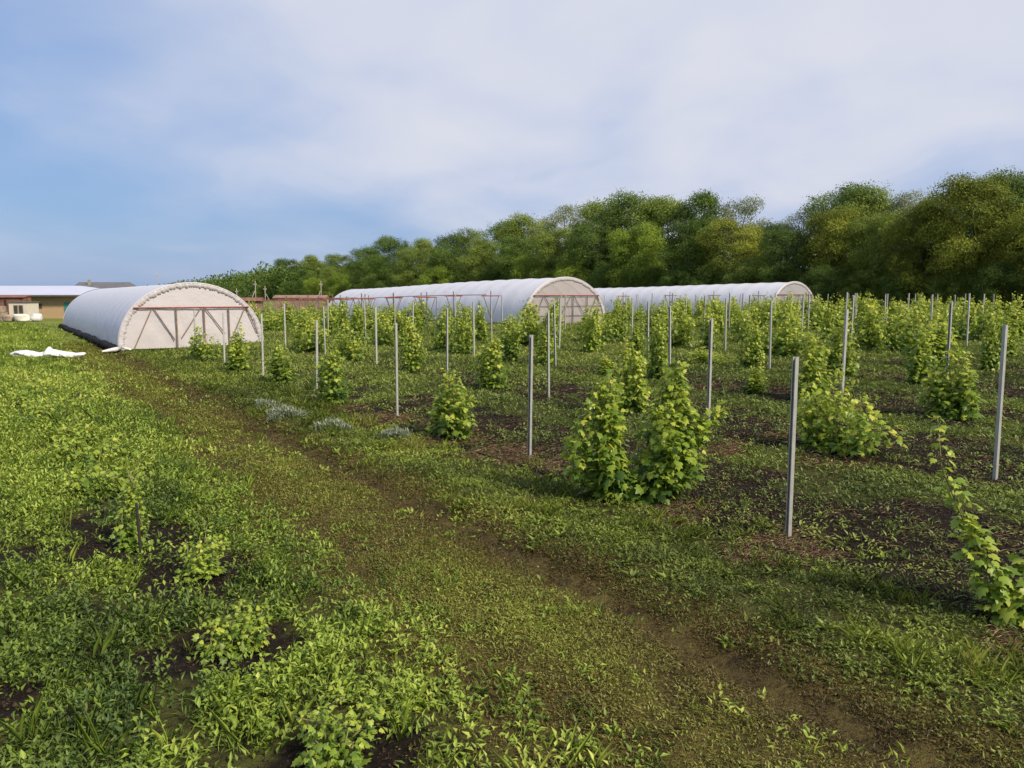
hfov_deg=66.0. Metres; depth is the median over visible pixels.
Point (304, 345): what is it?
grapevine
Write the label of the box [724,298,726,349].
trellis post
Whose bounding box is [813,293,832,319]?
grapevine
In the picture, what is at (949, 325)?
trellis post
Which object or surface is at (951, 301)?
grapevine
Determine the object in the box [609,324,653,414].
grapevine
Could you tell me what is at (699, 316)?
grapevine
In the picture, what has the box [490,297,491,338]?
trellis post
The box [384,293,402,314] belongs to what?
vine trellis
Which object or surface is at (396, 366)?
trellis post
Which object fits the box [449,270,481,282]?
shrub
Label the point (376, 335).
trellis post
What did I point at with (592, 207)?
tree
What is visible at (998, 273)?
shrub
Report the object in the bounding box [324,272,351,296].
shrub
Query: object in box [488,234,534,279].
tree
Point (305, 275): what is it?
tree
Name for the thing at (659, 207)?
tree
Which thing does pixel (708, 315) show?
grapevine
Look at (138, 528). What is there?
stake
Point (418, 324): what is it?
grapevine
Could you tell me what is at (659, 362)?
grapevine
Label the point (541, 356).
grapevine
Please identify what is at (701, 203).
tree
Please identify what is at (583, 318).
grapevine
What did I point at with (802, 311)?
trellis post
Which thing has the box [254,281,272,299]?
shrub
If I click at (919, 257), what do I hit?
tree
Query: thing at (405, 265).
tree
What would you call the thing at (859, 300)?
grapevine
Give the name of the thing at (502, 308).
trellis post
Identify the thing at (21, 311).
window
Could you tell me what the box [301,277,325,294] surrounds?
shrub
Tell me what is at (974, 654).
verge grass
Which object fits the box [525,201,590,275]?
tree
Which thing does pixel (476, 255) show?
tree
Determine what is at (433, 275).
shrub
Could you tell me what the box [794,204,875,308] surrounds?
tree
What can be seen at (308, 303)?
vine trellis
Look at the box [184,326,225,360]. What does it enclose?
grapevine
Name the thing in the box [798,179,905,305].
tree
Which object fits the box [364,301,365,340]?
trellis post
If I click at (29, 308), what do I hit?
cabin
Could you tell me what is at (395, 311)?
grapevine
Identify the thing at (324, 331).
trellis post
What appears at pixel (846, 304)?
trellis post
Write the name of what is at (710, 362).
trellis post
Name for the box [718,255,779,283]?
shrub
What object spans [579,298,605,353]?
grapevine
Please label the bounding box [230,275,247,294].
tree
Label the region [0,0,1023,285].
sky
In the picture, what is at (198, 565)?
sapling
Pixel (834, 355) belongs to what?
grapevine
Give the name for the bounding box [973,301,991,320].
grapevine
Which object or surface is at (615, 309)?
grapevine
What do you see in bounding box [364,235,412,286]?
tree
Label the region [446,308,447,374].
trellis post
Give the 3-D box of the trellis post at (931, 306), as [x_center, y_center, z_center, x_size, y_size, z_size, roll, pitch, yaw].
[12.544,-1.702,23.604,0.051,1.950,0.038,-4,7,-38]
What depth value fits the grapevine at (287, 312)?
53.08 m
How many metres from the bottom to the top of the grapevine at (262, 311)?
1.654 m
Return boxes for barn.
[240,297,264,311]
[273,295,328,308]
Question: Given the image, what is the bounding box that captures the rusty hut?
[0,295,31,311]
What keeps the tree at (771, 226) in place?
on the ground at (186, 683)
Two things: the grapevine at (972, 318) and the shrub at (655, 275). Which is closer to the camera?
the grapevine at (972, 318)
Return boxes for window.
[13,305,18,313]
[18,305,23,313]
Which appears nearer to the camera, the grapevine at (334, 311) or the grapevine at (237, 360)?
the grapevine at (237, 360)
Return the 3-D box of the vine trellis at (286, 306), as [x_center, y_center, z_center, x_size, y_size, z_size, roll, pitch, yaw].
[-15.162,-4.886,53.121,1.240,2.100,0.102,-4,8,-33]
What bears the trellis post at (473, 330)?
on the ground at (186, 683)
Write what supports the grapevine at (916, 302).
on the ground at (186, 683)
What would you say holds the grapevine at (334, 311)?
on the ground at (186, 683)
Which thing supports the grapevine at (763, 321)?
on the ground at (186, 683)
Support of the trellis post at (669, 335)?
on the ground at (186, 683)
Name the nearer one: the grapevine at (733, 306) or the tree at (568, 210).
the grapevine at (733, 306)
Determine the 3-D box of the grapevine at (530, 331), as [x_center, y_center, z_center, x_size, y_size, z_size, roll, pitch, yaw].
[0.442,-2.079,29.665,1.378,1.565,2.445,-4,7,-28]
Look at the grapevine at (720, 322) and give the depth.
34.92 m
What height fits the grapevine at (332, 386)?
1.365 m
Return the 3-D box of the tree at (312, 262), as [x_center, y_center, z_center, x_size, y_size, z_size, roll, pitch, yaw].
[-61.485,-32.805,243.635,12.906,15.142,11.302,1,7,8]
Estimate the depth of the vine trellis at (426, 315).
43.40 m
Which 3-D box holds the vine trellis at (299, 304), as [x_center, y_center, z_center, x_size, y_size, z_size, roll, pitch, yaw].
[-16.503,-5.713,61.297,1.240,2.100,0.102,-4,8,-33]
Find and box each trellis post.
[193,310,195,343]
[222,313,224,361]
[260,314,263,374]
[284,304,285,345]
[315,320,317,388]
[322,306,325,353]
[327,299,328,333]
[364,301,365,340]
[375,307,377,363]
[395,323,398,417]
[412,302,413,345]
[436,298,438,332]
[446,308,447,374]
[472,302,474,356]
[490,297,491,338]
[501,295,502,331]
[527,335,532,457]
[547,311,549,397]
[553,304,555,367]
[558,298,560,347]
[564,295,565,329]
[631,298,632,337]
[647,301,648,353]
[668,306,670,374]
[703,295,705,333]
[707,318,712,419]
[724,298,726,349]
[728,293,729,327]
[768,301,771,369]
[785,357,798,536]
[800,294,804,337]
[807,294,809,331]
[840,309,848,404]
[843,292,847,337]
[850,295,854,351]
[930,294,932,323]
[945,302,952,376]
[966,293,970,347]
[992,325,1007,479]
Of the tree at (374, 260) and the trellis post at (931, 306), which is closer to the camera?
the trellis post at (931, 306)
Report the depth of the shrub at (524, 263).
127.86 m
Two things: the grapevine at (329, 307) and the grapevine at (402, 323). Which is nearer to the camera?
the grapevine at (402, 323)
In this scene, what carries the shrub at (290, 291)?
on the ground at (186, 683)
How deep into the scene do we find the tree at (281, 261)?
266.33 m
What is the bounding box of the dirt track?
[57,344,1023,767]
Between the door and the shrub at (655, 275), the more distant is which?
the shrub at (655, 275)
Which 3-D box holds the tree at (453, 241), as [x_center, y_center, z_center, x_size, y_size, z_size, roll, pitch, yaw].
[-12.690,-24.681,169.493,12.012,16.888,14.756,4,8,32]
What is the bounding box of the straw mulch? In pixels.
[196,339,1023,674]
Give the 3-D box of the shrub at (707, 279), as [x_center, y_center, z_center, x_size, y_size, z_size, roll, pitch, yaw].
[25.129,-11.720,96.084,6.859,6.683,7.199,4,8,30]
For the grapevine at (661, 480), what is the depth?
9.02 m
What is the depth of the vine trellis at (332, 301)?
45.90 m
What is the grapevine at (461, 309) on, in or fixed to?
on the ground at (186, 683)
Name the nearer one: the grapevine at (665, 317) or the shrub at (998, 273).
the grapevine at (665, 317)
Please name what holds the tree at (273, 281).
on the ground at (186, 683)
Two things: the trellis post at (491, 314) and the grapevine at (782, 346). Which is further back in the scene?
the trellis post at (491, 314)
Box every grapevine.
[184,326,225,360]
[224,317,253,372]
[247,298,263,324]
[259,305,272,322]
[259,308,289,330]
[262,339,296,384]
[277,306,302,320]
[280,300,294,323]
[288,317,332,352]
[291,307,321,324]
[292,307,325,332]
[301,300,317,319]
[308,347,352,404]
[318,301,336,335]
[325,302,338,319]
[325,303,340,327]
[331,323,370,361]
[336,298,350,338]
[337,297,351,319]
[347,300,367,341]
[350,304,378,329]
[363,312,397,346]
[366,302,374,317]
[369,303,401,322]
[381,304,409,317]
[386,302,401,330]
[397,308,415,346]
[398,300,425,333]
[398,316,426,372]
[409,298,431,326]
[415,302,436,321]
[425,362,481,440]
[431,304,454,352]
[438,301,471,322]
[441,303,454,328]
[450,305,484,338]
[452,311,477,355]
[469,334,510,389]
[475,299,488,341]
[495,308,542,346]
[498,314,521,362]
[516,297,542,334]
[533,313,561,365]
[539,296,560,346]
[546,299,563,334]
[554,295,563,327]
[558,358,729,504]
[575,307,613,340]
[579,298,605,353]
[594,356,619,375]
[600,300,621,332]
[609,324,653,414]
[610,294,622,317]
[612,301,630,342]
[619,294,634,320]
[627,311,649,355]
[634,302,645,321]
[643,300,673,335]
[643,301,667,316]
[644,303,672,380]
[649,301,699,346]
[673,295,680,317]
[675,299,690,323]
[676,294,692,315]
[684,346,727,364]
[693,296,703,322]
[695,296,720,349]
[695,315,705,326]
[702,295,727,332]
[719,301,724,319]
[720,296,748,316]
[727,302,751,324]
[727,306,780,341]
[728,300,735,322]
[728,304,746,333]
[736,306,765,368]
[740,302,762,315]
[742,362,770,393]
[745,296,757,312]
[750,295,780,329]
[750,311,815,356]
[760,291,768,322]
[760,297,788,320]
[773,291,793,310]
[775,291,799,342]
[780,296,801,326]
[782,302,813,336]
[786,363,907,456]
[789,314,833,400]
[799,292,826,329]
[806,299,822,315]
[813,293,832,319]
[818,295,839,338]
[824,305,860,378]
[833,292,845,328]
[839,291,875,334]
[852,297,890,350]
[853,293,866,317]
[860,299,889,320]
[869,299,879,324]
[871,304,916,339]
[881,303,911,352]
[883,296,910,324]
[890,304,924,332]
[892,300,965,368]
[901,309,937,385]
[907,291,928,318]
[911,294,939,329]
[912,341,987,421]
[921,296,933,320]
[925,415,1023,630]
[926,297,948,332]
[928,296,1002,341]
[935,308,954,339]
[945,296,957,319]
[961,297,979,331]
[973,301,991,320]
[974,294,1004,329]
[977,305,1000,370]
[994,301,1023,359]
[996,291,1023,337]
[1001,302,1023,326]
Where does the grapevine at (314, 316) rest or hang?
on the ground at (186, 683)
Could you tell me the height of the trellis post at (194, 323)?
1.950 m
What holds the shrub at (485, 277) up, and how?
on the ground at (186, 683)
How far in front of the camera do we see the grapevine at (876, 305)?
39.41 m
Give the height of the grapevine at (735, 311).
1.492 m
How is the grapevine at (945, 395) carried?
on the ground at (186, 683)
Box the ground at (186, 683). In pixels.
[0,295,1023,767]
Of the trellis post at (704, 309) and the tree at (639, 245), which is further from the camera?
the tree at (639, 245)
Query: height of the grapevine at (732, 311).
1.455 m
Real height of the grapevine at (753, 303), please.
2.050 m
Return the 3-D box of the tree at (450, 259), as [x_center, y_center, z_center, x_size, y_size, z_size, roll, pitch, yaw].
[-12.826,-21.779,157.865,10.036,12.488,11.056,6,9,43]
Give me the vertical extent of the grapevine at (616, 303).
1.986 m
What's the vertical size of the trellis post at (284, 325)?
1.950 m
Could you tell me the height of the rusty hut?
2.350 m
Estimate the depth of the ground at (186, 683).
6.88 m
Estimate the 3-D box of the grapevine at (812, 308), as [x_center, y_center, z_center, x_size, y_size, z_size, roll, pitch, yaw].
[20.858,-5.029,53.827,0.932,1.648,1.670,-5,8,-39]
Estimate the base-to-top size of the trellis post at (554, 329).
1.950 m
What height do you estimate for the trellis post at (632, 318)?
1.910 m
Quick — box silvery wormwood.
[254,398,411,439]
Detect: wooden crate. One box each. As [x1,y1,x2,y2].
[0,306,6,311]
[0,312,8,320]
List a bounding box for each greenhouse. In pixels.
[58,282,263,352]
[326,277,605,323]
[594,281,814,313]
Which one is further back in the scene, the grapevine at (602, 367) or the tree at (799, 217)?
the tree at (799, 217)
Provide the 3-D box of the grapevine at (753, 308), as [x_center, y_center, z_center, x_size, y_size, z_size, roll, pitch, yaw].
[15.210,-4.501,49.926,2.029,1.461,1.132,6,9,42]
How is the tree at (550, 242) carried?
on the ground at (186, 683)
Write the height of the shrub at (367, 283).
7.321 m
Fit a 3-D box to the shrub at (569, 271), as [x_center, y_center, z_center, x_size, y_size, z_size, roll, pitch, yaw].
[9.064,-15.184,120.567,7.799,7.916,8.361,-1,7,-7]
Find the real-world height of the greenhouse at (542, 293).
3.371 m
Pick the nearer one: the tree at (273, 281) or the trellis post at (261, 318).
the trellis post at (261, 318)
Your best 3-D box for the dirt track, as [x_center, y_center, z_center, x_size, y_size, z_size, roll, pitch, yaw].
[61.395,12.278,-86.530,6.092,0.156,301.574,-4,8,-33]
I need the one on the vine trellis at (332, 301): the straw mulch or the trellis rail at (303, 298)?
the trellis rail at (303, 298)
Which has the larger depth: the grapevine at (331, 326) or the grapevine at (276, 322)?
the grapevine at (276, 322)
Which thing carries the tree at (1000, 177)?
on the ground at (186, 683)
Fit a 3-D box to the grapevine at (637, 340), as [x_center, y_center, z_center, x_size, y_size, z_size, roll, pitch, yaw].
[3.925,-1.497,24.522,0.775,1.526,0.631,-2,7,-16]
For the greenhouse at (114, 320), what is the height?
3.056 m
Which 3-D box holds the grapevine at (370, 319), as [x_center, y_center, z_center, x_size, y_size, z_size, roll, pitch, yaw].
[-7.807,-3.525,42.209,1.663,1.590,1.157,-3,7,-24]
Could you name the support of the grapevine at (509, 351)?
on the ground at (186, 683)
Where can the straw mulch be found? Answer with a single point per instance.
(772, 537)
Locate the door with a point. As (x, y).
(66, 304)
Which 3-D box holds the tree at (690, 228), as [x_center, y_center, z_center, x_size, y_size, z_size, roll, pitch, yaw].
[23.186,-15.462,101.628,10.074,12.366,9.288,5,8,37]
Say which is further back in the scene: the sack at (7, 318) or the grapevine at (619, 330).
the sack at (7, 318)
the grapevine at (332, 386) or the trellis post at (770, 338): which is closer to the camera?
the grapevine at (332, 386)
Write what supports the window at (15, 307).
in the cabin
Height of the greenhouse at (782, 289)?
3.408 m
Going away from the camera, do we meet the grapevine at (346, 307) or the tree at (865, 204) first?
the grapevine at (346, 307)
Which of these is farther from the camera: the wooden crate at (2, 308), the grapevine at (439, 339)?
the wooden crate at (2, 308)
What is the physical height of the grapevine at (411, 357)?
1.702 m
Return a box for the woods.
[147,223,1023,308]
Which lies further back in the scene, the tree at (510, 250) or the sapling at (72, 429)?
the tree at (510, 250)
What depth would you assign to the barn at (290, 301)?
122.45 m
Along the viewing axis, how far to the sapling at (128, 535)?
7.47 m
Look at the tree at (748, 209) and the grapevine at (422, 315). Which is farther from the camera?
the tree at (748, 209)
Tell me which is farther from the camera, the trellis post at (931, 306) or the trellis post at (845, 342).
the trellis post at (931, 306)
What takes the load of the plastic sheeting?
on the ground at (186, 683)
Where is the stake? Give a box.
[135,503,142,554]
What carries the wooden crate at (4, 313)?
on the ground at (186, 683)
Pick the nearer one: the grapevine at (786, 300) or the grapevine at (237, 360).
the grapevine at (237, 360)
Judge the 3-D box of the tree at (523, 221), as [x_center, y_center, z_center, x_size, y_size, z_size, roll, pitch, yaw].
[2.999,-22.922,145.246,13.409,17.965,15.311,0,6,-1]
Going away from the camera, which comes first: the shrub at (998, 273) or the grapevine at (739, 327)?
the grapevine at (739, 327)
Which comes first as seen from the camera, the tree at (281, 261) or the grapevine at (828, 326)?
the grapevine at (828, 326)
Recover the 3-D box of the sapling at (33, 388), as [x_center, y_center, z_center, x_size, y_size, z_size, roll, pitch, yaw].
[-10.611,0.132,17.295,0.817,0.727,0.812,3,7,24]
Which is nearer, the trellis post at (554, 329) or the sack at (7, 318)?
the trellis post at (554, 329)
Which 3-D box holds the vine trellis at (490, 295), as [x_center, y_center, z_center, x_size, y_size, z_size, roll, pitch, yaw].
[-1.178,-4.181,44.273,1.240,2.100,0.102,-4,8,-33]
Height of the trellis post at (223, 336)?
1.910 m
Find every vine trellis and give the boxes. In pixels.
[259,297,276,314]
[279,296,293,319]
[292,297,306,314]
[298,295,317,315]
[312,296,326,316]
[323,294,342,312]
[339,296,352,317]
[351,293,372,315]
[358,294,373,316]
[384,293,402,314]
[417,292,436,326]
[445,291,462,315]
[482,291,500,323]
[752,291,765,309]
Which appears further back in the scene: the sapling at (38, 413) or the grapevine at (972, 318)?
the grapevine at (972, 318)
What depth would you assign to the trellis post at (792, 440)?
7.71 m
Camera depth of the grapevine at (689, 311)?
59.28 m
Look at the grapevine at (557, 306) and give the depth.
39.20 m
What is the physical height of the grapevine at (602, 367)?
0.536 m
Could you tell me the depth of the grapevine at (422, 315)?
43.53 m
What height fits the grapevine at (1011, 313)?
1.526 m
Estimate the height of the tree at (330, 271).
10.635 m
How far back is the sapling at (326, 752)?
4.01 m
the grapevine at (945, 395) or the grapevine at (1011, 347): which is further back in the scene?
the grapevine at (1011, 347)
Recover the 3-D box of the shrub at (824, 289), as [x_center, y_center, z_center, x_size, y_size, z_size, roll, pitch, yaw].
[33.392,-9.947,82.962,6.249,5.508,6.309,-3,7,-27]
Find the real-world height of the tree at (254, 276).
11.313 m
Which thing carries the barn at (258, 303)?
on the ground at (186, 683)
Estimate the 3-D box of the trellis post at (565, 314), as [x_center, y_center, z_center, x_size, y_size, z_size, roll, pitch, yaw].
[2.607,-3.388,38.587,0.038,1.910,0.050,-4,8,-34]
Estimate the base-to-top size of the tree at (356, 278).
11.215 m
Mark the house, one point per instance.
(88, 283)
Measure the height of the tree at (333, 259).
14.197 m
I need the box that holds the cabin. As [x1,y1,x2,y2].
[8,301,39,320]
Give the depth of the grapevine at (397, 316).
39.45 m
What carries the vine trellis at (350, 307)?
on the ground at (186, 683)
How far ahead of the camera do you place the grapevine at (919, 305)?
37.35 m
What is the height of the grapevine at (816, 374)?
1.790 m
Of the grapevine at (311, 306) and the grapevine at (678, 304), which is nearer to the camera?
the grapevine at (678, 304)
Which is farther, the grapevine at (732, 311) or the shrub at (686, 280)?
the shrub at (686, 280)
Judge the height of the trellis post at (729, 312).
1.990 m
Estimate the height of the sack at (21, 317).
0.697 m
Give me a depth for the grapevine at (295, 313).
62.47 m
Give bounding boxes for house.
[74,280,135,287]
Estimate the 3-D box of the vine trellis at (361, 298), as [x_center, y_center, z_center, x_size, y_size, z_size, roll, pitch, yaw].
[-8.068,-3.819,42.399,1.240,2.100,0.102,-4,8,-33]
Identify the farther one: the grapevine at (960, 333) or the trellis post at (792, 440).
the grapevine at (960, 333)
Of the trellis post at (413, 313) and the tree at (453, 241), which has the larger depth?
the tree at (453, 241)
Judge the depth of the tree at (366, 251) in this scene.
205.57 m
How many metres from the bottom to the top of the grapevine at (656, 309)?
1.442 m
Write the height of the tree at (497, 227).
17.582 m
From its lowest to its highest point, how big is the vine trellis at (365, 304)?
2.100 m
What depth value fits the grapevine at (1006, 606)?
5.73 m
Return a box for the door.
[64,302,70,312]
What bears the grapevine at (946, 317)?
on the ground at (186, 683)
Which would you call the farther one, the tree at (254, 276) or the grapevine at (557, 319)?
the tree at (254, 276)
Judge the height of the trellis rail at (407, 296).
0.469 m
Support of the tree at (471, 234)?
on the ground at (186, 683)
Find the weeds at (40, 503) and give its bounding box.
[0,321,923,767]
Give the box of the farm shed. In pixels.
[0,286,98,317]
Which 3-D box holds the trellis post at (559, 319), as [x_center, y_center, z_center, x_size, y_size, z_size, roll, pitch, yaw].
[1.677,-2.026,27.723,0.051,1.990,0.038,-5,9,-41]
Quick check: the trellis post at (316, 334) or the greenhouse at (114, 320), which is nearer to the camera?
the trellis post at (316, 334)
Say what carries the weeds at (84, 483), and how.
on the ground at (186, 683)
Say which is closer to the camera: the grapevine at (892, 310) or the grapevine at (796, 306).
the grapevine at (796, 306)
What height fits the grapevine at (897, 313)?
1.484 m
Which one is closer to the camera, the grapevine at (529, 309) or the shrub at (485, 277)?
the grapevine at (529, 309)
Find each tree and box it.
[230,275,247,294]
[249,270,265,296]
[267,274,284,295]
[271,258,297,287]
[290,268,315,294]
[294,253,326,293]
[318,253,354,290]
[318,266,342,297]
[343,259,374,288]
[344,244,378,288]
[361,253,397,288]
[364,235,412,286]
[390,248,429,286]
[401,237,440,280]
[422,244,472,284]
[427,229,476,279]
[454,227,496,281]
[456,237,501,281]
[472,218,530,271]
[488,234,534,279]
[493,210,562,276]
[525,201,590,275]
[526,225,586,278]
[551,219,621,287]
[564,197,634,287]
[589,187,673,269]
[603,222,669,287]
[618,192,704,286]
[654,215,728,285]
[665,188,731,283]
[690,216,770,283]
[712,191,773,270]
[737,219,801,281]
[753,227,817,282]
[772,202,827,283]
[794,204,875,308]
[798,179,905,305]
[816,180,909,309]
[833,207,918,308]
[872,189,927,296]
[877,199,987,306]
[901,191,986,303]
[910,171,1023,310]
[939,165,1023,309]
[967,175,1023,309]
[1000,203,1023,302]
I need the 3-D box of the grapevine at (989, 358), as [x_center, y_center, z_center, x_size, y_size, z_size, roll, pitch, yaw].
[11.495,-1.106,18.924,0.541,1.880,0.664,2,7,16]
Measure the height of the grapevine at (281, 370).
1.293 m
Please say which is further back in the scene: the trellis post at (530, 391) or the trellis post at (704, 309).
the trellis post at (704, 309)
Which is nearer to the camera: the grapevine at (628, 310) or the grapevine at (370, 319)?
the grapevine at (370, 319)
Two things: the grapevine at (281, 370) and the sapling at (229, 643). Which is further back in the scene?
the grapevine at (281, 370)
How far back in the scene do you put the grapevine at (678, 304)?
50.38 m
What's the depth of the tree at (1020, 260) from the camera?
67.23 m
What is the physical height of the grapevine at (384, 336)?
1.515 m
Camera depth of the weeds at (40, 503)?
5.72 m
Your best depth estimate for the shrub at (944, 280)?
72.59 m
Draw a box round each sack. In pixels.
[1,315,14,321]
[13,314,29,321]
[30,313,42,321]
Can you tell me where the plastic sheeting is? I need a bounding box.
[10,347,85,357]
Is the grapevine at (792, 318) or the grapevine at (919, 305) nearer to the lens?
the grapevine at (792, 318)
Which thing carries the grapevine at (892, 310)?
on the ground at (186, 683)
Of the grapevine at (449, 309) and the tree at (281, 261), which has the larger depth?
the tree at (281, 261)
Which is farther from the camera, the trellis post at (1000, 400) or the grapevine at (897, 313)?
the grapevine at (897, 313)
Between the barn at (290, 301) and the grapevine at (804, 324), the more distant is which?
the barn at (290, 301)
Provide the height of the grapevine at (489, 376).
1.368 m
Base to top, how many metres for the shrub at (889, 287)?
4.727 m
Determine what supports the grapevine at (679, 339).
on the ground at (186, 683)
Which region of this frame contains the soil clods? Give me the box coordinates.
[0,344,1023,767]
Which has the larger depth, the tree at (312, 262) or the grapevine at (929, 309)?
the tree at (312, 262)
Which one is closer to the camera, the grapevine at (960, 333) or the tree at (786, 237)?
the grapevine at (960, 333)
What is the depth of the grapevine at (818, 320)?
38.60 m
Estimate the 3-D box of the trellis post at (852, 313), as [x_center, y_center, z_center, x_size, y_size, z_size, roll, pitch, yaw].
[9.495,-1.485,22.045,0.040,1.990,0.050,-3,8,-27]
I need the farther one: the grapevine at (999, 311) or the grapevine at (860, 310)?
the grapevine at (999, 311)
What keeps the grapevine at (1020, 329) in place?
on the ground at (186, 683)
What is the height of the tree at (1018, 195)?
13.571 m
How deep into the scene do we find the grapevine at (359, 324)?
33.95 m
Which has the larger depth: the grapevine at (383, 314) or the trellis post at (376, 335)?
the grapevine at (383, 314)
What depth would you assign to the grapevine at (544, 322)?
28.25 m
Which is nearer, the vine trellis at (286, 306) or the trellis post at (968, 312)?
the trellis post at (968, 312)
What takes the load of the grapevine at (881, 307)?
on the ground at (186, 683)
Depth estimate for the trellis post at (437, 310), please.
35.15 m
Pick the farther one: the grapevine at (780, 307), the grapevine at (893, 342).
the grapevine at (780, 307)
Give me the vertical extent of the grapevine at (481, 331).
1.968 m
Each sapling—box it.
[7,372,53,403]
[21,384,74,421]
[46,413,100,445]
[46,432,129,469]
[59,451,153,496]
[108,460,155,552]
[168,518,230,582]
[190,592,275,664]
[287,680,385,767]
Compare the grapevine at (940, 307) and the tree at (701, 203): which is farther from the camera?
the tree at (701, 203)
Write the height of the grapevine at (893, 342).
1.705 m
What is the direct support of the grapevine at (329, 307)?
on the ground at (186, 683)
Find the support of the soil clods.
on the ground at (186, 683)
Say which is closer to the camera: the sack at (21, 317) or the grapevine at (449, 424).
the grapevine at (449, 424)
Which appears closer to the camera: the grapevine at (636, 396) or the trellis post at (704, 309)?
the grapevine at (636, 396)
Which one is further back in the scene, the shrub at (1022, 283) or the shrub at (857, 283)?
the shrub at (857, 283)
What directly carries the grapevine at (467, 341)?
on the ground at (186, 683)
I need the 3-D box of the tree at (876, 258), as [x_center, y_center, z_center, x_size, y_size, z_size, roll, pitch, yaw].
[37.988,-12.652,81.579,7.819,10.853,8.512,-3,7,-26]
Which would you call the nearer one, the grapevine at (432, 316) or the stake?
the stake
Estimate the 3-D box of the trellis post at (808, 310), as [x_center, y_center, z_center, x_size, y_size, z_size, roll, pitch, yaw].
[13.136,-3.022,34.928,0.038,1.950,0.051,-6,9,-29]
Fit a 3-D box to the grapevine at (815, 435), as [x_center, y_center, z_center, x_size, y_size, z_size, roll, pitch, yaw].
[4.616,0.365,11.019,1.290,1.306,1.707,-5,8,-39]
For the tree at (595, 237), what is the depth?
118.14 m
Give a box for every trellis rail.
[272,298,334,299]
[328,294,485,299]
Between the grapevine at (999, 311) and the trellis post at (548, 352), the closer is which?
the trellis post at (548, 352)
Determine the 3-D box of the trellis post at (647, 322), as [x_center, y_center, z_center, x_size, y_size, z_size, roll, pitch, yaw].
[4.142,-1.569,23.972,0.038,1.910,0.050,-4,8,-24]
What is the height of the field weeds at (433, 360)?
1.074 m
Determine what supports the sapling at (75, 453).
on the ground at (186, 683)
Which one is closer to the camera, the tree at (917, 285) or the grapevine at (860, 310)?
the grapevine at (860, 310)
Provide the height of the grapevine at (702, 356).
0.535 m
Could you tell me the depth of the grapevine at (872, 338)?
25.20 m
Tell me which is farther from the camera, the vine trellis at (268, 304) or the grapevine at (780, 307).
the vine trellis at (268, 304)
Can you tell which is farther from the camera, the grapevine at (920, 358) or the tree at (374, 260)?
the tree at (374, 260)
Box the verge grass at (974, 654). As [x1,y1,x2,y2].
[66,332,1023,767]
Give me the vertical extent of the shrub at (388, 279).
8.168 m
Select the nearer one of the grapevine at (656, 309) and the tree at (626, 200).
the grapevine at (656, 309)
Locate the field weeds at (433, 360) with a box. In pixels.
[157,312,1023,639]
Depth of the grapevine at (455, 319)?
33.22 m
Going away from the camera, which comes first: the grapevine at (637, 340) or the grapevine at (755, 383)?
the grapevine at (755, 383)
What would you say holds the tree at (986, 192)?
on the ground at (186, 683)
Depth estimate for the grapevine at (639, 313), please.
48.59 m
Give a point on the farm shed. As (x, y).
(55, 301)
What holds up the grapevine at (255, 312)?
on the ground at (186, 683)
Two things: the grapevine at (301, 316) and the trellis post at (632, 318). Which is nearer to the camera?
the trellis post at (632, 318)
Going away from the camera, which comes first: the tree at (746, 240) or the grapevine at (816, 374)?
the grapevine at (816, 374)
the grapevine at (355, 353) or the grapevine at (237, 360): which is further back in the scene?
the grapevine at (355, 353)
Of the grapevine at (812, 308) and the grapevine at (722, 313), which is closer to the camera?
the grapevine at (722, 313)
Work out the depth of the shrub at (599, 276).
112.57 m
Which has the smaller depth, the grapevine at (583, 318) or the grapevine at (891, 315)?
the grapevine at (891, 315)
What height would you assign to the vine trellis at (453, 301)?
2.100 m
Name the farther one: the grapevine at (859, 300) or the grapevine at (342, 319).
the grapevine at (859, 300)
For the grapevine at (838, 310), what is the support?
on the ground at (186, 683)
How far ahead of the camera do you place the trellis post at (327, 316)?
37.23 m
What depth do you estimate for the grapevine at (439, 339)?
27.69 m
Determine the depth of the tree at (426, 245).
177.26 m
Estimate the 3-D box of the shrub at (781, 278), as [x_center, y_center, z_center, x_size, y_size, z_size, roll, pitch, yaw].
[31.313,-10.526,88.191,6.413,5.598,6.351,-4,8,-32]
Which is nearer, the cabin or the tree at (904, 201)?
the cabin
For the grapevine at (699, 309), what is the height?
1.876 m
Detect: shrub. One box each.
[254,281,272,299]
[278,280,300,294]
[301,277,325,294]
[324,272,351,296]
[359,276,387,288]
[385,269,416,286]
[416,263,454,285]
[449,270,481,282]
[475,268,508,281]
[507,253,550,278]
[549,260,593,281]
[586,263,623,287]
[616,261,667,287]
[655,268,699,286]
[688,264,743,284]
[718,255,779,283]
[762,266,813,290]
[797,264,860,308]
[837,271,885,308]
[873,269,931,308]
[924,270,976,312]
[958,259,1023,311]
[1003,268,1023,312]
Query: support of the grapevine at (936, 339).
on the ground at (186, 683)
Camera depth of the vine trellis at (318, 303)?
57.67 m
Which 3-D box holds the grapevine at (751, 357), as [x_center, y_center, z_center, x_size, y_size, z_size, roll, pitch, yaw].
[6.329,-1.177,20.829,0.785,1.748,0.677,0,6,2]
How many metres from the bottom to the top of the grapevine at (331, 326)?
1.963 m
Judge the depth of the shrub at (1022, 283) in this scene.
68.02 m
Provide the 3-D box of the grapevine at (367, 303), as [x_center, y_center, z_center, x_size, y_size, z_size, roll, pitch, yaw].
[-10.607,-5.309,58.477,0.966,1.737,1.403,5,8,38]
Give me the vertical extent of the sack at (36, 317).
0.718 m
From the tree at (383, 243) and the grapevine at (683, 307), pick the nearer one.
the grapevine at (683, 307)

